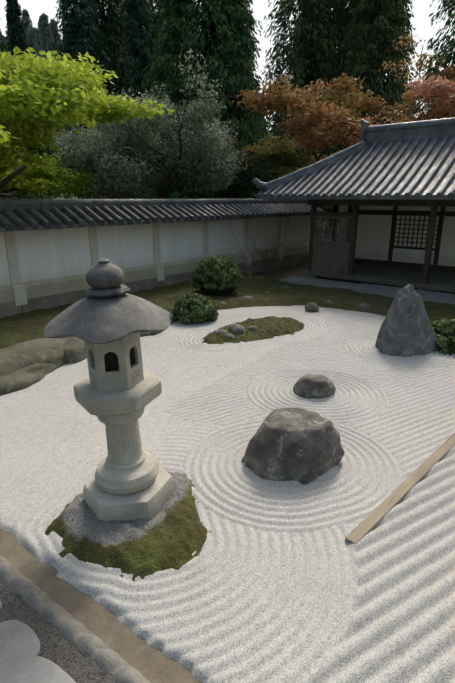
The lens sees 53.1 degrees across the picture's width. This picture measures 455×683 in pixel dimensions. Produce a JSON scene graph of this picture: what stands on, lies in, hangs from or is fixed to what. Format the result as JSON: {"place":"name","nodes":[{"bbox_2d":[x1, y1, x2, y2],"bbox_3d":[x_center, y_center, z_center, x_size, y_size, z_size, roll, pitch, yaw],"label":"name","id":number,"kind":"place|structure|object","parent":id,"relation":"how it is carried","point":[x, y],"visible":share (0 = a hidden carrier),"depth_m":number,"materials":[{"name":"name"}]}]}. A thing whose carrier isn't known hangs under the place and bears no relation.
{"place":"outdoors","nodes":[
{"label":"outdoors","id":0,"kind":"place"},
{"bbox_2d":[0,156,82,198],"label":"hillside","id":1,"kind":"structure","parent":0,"point":[57,194],"depth_m":74.13,"materials":[{"name":"green plant"}]},
{"bbox_2d":[0,35,7,50],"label":"hill cedar","id":2,"kind":"object","parent":1,"relation":"on","point":[2,42],"visible":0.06,"depth_m":139.00,"materials":[{"name":"green plant"}]},
{"bbox_2d":[21,8,33,35],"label":"hill cedar","id":3,"kind":"object","parent":1,"relation":"on","point":[27,22],"visible":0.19,"depth_m":117.12,"materials":[{"name":"green plant"}]},
{"bbox_2d":[23,30,48,154],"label":"hill cedar","id":4,"kind":"object","parent":1,"relation":"on","point":[30,41],"visible":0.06,"depth_m":89.70,"materials":[{"name":"green plant"}]},
{"bbox_2d":[32,31,45,59],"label":"hill cedar","id":5,"kind":"object","parent":1,"relation":"on","point":[37,40],"visible":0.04,"depth_m":104.16,"materials":[{"name":"green plant"}]},
{"bbox_2d":[37,15,42,37],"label":"hill cedar","id":6,"kind":"object","parent":1,"relation":"on","point":[39,24],"visible":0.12,"depth_m":171.48,"materials":[{"name":"green plant"}]},
{"bbox_2d":[40,13,53,58],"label":"hill cedar","id":7,"kind":"object","parent":1,"relation":"on","point":[47,36],"visible":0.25,"depth_m":137.08,"materials":[{"name":"green plant"}]},
{"bbox_2d":[43,122,62,157],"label":"hill cedar","id":8,"kind":"object","parent":1,"relation":"on","point":[49,152],"visible":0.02,"depth_m":92.78,"materials":[{"name":"green plant"}]},
{"bbox_2d":[48,40,60,61],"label":"hill cedar","id":9,"kind":"object","parent":1,"relation":"on","point":[52,45],"visible":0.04,"depth_m":105.86,"materials":[{"name":"green plant"}]},
{"bbox_2d":[49,21,60,47],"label":"hill cedar","id":10,"kind":"object","parent":1,"relation":"on","point":[53,27],"visible":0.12,"depth_m":140.66,"materials":[{"name":"green plant"}]},
{"bbox_2d":[0,581,115,682],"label":"gravel path","id":11,"kind":"structure","parent":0,"point":[66,656],"depth_m":2.55,"materials":[{"name":"grey gravel"}]},
{"bbox_2d":[0,620,39,671],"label":"path stone","id":12,"kind":"object","parent":11,"relation":"on","point":[19,640],"visible":0.62,"depth_m":2.55,"materials":[{"name":"grey stone"}]},
{"bbox_2d":[0,656,75,682],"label":"path stone","id":13,"kind":"object","parent":11,"relation":"on","point":[35,669],"visible":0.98,"depth_m":2.38,"materials":[{"name":"grey stone"}]},
{"bbox_2d":[0,555,150,682],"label":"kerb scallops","id":14,"kind":"object","parent":11,"relation":"on","point":[97,650],"visible":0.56,"depth_m":2.63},
{"bbox_2d":[43,259,174,520],"bbox_3d":[-0.836,0.376,3.486,0.919,2.008,0.930,13,23,38],"label":"stone lantern","id":15,"kind":"object","parent":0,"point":[108,319],"visible":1,"depth_m":3.29,"materials":[{"name":"grey stone"}]},
{"bbox_2d":[0,199,330,317],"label":"garden wall","id":16,"kind":"structure","parent":0,"point":[53,252],"depth_m":11.43,"materials":[{"name":"white paint"}]},
{"bbox_2d":[0,0,454,129],"label":"sky","id":17,"kind":"structure","parent":0,"point":[421,11],"materials":[{"name":"white"}]},
{"bbox_2d":[252,218,331,276],"bbox_3d":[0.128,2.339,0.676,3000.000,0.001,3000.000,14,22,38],"label":"ground","id":18,"kind":"structure","parent":0,"point":[296,270],"depth_m":16.24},
{"bbox_2d":[0,18,59,198],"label":"cedar","id":19,"kind":"object","parent":18,"relation":"on","point":[1,46],"visible":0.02,"depth_m":17.91,"materials":[{"name":"green plant"}]},
{"bbox_2d":[4,0,59,198],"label":"slim cedar","id":20,"kind":"object","parent":18,"relation":"on","point":[16,32],"visible":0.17,"depth_m":31.75,"materials":[{"name":"green plant"}]},
{"bbox_2d":[0,337,76,375],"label":"outcrop rock","id":21,"kind":"object","parent":18,"relation":"on","point":[15,357],"visible":0.52,"depth_m":6.61,"materials":[{"name":"grey stone"}]},
{"bbox_2d":[63,338,86,363],"bbox_3d":[-2.389,0.135,7.323,0.562,0.339,1.040,6,18,18],"label":"outcrop rock","id":22,"kind":"object","parent":18,"relation":"on","point":[74,350],"visible":0.29,"depth_m":7.00,"materials":[{"name":"grey stone"}]},
{"bbox_2d":[54,0,110,198],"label":"cedar","id":23,"kind":"object","parent":18,"relation":"on","point":[74,33],"visible":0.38,"depth_m":36.84,"materials":[{"name":"green leaf"},{"name":"bark"}]},
{"bbox_2d":[0,46,173,198],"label":"green maple","id":24,"kind":"object","parent":18,"relation":"on","point":[37,94],"visible":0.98,"depth_m":9.30,"materials":[{"name":"green plant"}]},
{"bbox_2d":[0,529,202,682],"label":"gutter strip","id":25,"kind":"object","parent":18,"relation":"on","point":[109,629],"visible":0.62,"depth_m":2.75,"materials":[{"name":"beige stone"}]},
{"bbox_2d":[84,0,145,198],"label":"cedar","id":26,"kind":"object","parent":18,"relation":"on","point":[114,32],"visible":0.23,"depth_m":40.00,"materials":[{"name":"green plant"}]},
{"bbox_2d":[114,0,177,191],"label":"cedar","id":27,"kind":"object","parent":18,"relation":"on","point":[153,3],"depth_m":50.18,"materials":[{"name":"green plant"}]},
{"bbox_2d":[114,0,178,197],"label":"cedar","id":28,"kind":"object","parent":18,"relation":"on","point":[135,22],"visible":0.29,"depth_m":45.40,"materials":[{"name":"green plant"}]},
{"bbox_2d":[44,48,266,198],"bbox_3d":[-2.590,-6.284,16.975,8.198,6.660,9.634,14,22,38],"label":"grey green tree","id":29,"kind":"object","parent":18,"relation":"on","point":[112,156],"visible":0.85,"depth_m":14.31,"materials":[{"name":"green plant"}]},
{"bbox_2d":[156,0,197,198],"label":"cedar","id":30,"kind":"object","parent":18,"relation":"on","point":[167,50],"depth_m":54.27,"materials":[{"name":"green plant"}]},
{"bbox_2d":[135,0,277,198],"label":"cedar","id":31,"kind":"object","parent":18,"relation":"on","point":[185,21],"visible":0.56,"depth_m":20.03,"materials":[{"name":"green plant"}]},
{"bbox_2d":[191,255,243,295],"bbox_3d":[-0.216,-1.598,11.344,1.320,1.092,1.337,14,22,38],"label":"azalea","id":32,"kind":"object","parent":18,"relation":"on","point":[217,275],"visible":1,"depth_m":10.96,"materials":[{"name":"green plant"}]},
{"bbox_2d":[0,305,454,682],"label":"gravel bed","id":33,"kind":"object","parent":18,"relation":"on","point":[278,582],"visible":0.65,"depth_m":3.73,"materials":[{"name":"white gravel"}]},
{"bbox_2d":[0,363,56,394],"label":"outcrop rock","id":34,"kind":"object","parent":33,"relation":"on","point":[24,378],"visible":0.58,"depth_m":6.08,"materials":[{"name":"grey stone"}]},
{"bbox_2d":[45,471,211,581],"bbox_3d":[-0.661,1.348,3.579,1.560,0.134,1.480,14,22,38],"label":"moss mound","id":35,"kind":"object","parent":33,"relation":"on","point":[172,532],"visible":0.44,"depth_m":3.31,"materials":[{"name":"green plant"}]},
{"bbox_2d":[140,333,149,336],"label":"rock","id":36,"kind":"object","parent":33,"relation":"on","point":[143,334],"visible":0.08,"depth_m":8.24,"materials":[{"name":"stone"}]},
{"bbox_2d":[169,314,175,323],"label":"rock","id":37,"kind":"object","parent":33,"relation":"on","point":[172,317],"visible":0.25,"depth_m":9.12,"materials":[{"name":"stone"}]},
{"bbox_2d":[172,293,218,324],"bbox_3d":[-0.673,-0.636,9.385,0.984,0.729,0.996,14,22,38],"label":"azalea","id":38,"kind":"object","parent":33,"relation":"on","point":[191,308],"visible":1,"depth_m":9.08,"materials":[{"name":"green plant"}]},
{"bbox_2d":[201,316,304,343],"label":"moss island","id":39,"kind":"structure","parent":33,"relation":"on","point":[268,327],"depth_m":8.37,"materials":[{"name":"green plant"}]},
{"bbox_2d":[215,329,226,334],"bbox_3d":[-0.133,-0.144,8.175,0.226,0.135,0.330,14,22,38],"label":"rock","id":40,"kind":"object","parent":39,"relation":"on","point":[219,331],"visible":0.4,"depth_m":8.11,"materials":[{"name":"stone"}]},
{"bbox_2d":[224,333,233,338],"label":"rock","id":41,"kind":"object","parent":39,"relation":"on","point":[230,336],"visible":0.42,"depth_m":7.97,"materials":[{"name":"stone"}]},
{"bbox_2d":[229,323,245,334],"bbox_3d":[0.170,-0.220,8.317,0.360,0.216,0.362,14,22,38],"label":"rock","id":42,"kind":"object","parent":39,"relation":"on","point":[235,328],"visible":0.62,"depth_m":8.19,"materials":[{"name":"stone"}]},
{"bbox_2d":[248,326,257,330],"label":"rock","id":43,"kind":"object","parent":39,"relation":"on","point":[252,328],"visible":0.44,"depth_m":8.35,"materials":[{"name":"stone"}]},
{"bbox_2d":[241,407,344,484],"bbox_3d":[0.610,1.011,4.314,0.801,0.649,0.914,14,22,38],"label":"rock","id":44,"kind":"object","parent":33,"relation":"on","point":[302,446],"visible":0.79,"depth_m":4.06,"materials":[{"name":"stone"}]},
{"bbox_2d":[305,302,318,310],"bbox_3d":[1.869,-0.771,10.087,0.330,0.196,0.240,6,19,19],"label":"rock","id":45,"kind":"object","parent":33,"relation":"on","point":[312,306],"visible":1,"depth_m":10.00,"materials":[{"name":"grey stone"}]},
{"bbox_2d":[293,374,335,398],"bbox_3d":[1.123,0.603,5.861,0.553,0.341,0.411,1,18,3],"label":"rock","id":46,"kind":"object","parent":33,"relation":"on","point":[308,386],"visible":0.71,"depth_m":5.71,"materials":[{"name":"stone"}]},
{"bbox_2d":[324,300,333,305],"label":"rock","id":47,"kind":"object","parent":33,"relation":"on","point":[329,302],"visible":0.67,"depth_m":10.44,"materials":[{"name":"grey stone"}]},
{"bbox_2d":[345,432,454,543],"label":"wooden plank","id":48,"kind":"object","parent":33,"relation":"on","point":[370,522],"visible":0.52,"depth_m":3.80,"materials":[{"name":"brown wood"}]},
{"bbox_2d":[375,284,434,356],"bbox_3d":[2.932,-0.232,7.412,1.026,1.404,0.769,-4,18,-14],"label":"tall rock","id":49,"kind":"object","parent":33,"relation":"on","point":[406,330],"visible":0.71,"depth_m":7.17,"materials":[{"name":"grey stone"}]},
{"bbox_2d":[430,318,454,354],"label":"azalea","id":50,"kind":"object","parent":33,"relation":"on","point":[444,332],"visible":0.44,"depth_m":7.37,"materials":[{"name":"green plant"}]},
{"bbox_2d":[0,272,454,349],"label":"moss ground","id":51,"kind":"structure","parent":18,"relation":"on","point":[22,327],"depth_m":10.63,"materials":[{"name":"green plant"}]},
{"bbox_2d":[359,303,370,310],"bbox_3d":[3.051,-0.776,10.118,0.295,0.179,0.234,-7,19,-22],"label":"rock","id":52,"kind":"object","parent":51,"relation":"on","point":[364,306],"visible":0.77,"depth_m":10.02,"materials":[{"name":"stone"}]},
{"bbox_2d":[208,0,262,197],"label":"cedar","id":53,"kind":"object","parent":18,"relation":"on","point":[251,12],"visible":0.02,"depth_m":51.36,"materials":[{"name":"green plant"}]},
{"bbox_2d":[228,220,255,284],"bbox_3d":[0.264,-2.447,12.412,0.910,2.073,1.213,14,22,38],"label":"bare shrub","id":54,"kind":"object","parent":18,"relation":"on","point":[243,254],"visible":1,"depth_m":12.41,"materials":[{"name":"brown plant"}]},
{"bbox_2d":[256,110,268,171],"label":"tree","id":55,"kind":"object","parent":18,"relation":"on","point":[263,127],"visible":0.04,"depth_m":69.09,"materials":[{"name":"green plant"}]},
{"bbox_2d":[251,217,289,279],"bbox_3d":[1.183,-2.574,12.956,1.121,2.005,1.174,2,18,8],"label":"bare shrub","id":56,"kind":"object","parent":18,"relation":"on","point":[271,250],"visible":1,"depth_m":12.91,"materials":[{"name":"brown plant"}]},
{"bbox_2d":[274,249,290,276],"bbox_3d":[1.575,-2.289,13.710,0.653,0.992,0.759,14,22,38],"label":"bare shrub","id":57,"kind":"object","parent":18,"relation":"on","point":[281,265],"visible":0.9,"depth_m":13.85,"materials":[{"name":"brown plant"}]},
{"bbox_2d":[257,0,349,211],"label":"cedar","id":58,"kind":"object","parent":18,"relation":"on","point":[304,34],"visible":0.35,"depth_m":32.08,"materials":[{"name":"green plant"}]},
{"bbox_2d":[281,0,329,205],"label":"cedar","id":59,"kind":"object","parent":18,"relation":"on","point":[297,50],"depth_m":55.04,"materials":[{"name":"green plant"}]},
{"bbox_2d":[277,0,395,226],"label":"cedar","id":60,"kind":"object","parent":18,"relation":"on","point":[344,23],"visible":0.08,"depth_m":34.28,"materials":[{"name":"green plant"}]},
{"bbox_2d":[226,34,454,188],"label":"autumn maple","id":61,"kind":"object","parent":18,"relation":"on","point":[317,112],"visible":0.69,"depth_m":16.34,"materials":[{"name":"orange plant"}]},
{"bbox_2d":[319,0,381,207],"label":"cedar","id":62,"kind":"object","parent":18,"relation":"on","point":[344,42],"visible":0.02,"depth_m":49.57,"materials":[{"name":"green plant"}]},
{"bbox_2d":[316,0,418,224],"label":"cedar","id":63,"kind":"object","parent":18,"relation":"on","point":[380,12],"visible":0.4,"depth_m":30.34,"materials":[{"name":"green plant"}]},
{"bbox_2d":[379,0,416,123],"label":"cedar","id":64,"kind":"object","parent":18,"relation":"on","point":[405,31],"depth_m":53.14,"materials":[{"name":"green plant"}]},
{"bbox_2d":[400,86,418,121],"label":"tree","id":65,"kind":"object","parent":18,"relation":"on","point":[410,107],"depth_m":61.09,"materials":[{"name":"green plant"}]},
{"bbox_2d":[410,0,454,119],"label":"cedar","id":66,"kind":"object","parent":18,"relation":"on","point":[451,45],"visible":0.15,"depth_m":20.30,"materials":[{"name":"green plant"}]},
{"bbox_2d":[253,117,454,304],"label":"temple building","id":67,"kind":"structure","parent":0,"point":[387,191],"depth_m":12.58,"materials":[{"name":"tile"}]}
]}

